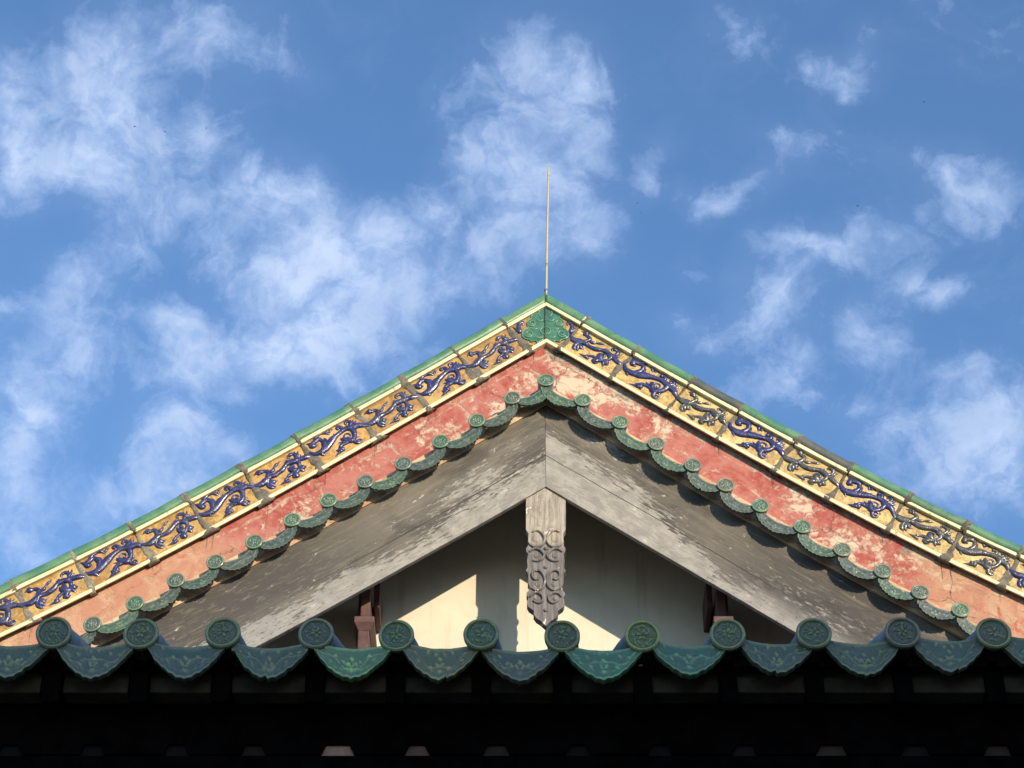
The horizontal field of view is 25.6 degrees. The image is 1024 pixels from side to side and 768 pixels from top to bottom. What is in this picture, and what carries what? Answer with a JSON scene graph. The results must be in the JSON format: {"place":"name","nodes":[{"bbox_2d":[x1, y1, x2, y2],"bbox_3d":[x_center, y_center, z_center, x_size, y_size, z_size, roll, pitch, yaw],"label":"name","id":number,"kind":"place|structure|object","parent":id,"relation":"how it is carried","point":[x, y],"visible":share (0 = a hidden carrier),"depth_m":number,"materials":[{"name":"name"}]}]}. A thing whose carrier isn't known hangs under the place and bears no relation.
{"place":"outdoors","nodes":[
{"label":"outdoors","id":0,"kind":"place"},
{"bbox_2d":[0,617,1023,767],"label":"front hall","id":1,"kind":"structure","parent":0,"point":[898,692],"depth_m":6.34,"materials":[{"name":"tile"}]},
{"bbox_2d":[0,0,1023,584],"label":"sky","id":2,"kind":"structure","parent":0,"point":[362,194],"materials":[{"name":"blue"}]},
{"label":"ground","id":3,"kind":"structure","parent":0,"visible":0},
{"bbox_2d":[0,292,1023,665],"label":"temple hall","id":4,"kind":"structure","parent":3,"relation":"on","point":[522,478],"depth_m":12.33,"materials":[{"name":"ceramic"}]},
{"bbox_2d":[544,165,548,293],"bbox_3d":[0.210,-0.895,13.554,0.039,1.164,0.020,0,-38,0],"label":"lightning rod","id":5,"kind":"object","parent":4,"relation":"on","point":[546,272],"visible":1,"depth_m":13.54,"materials":[{"name":"grey metal"}]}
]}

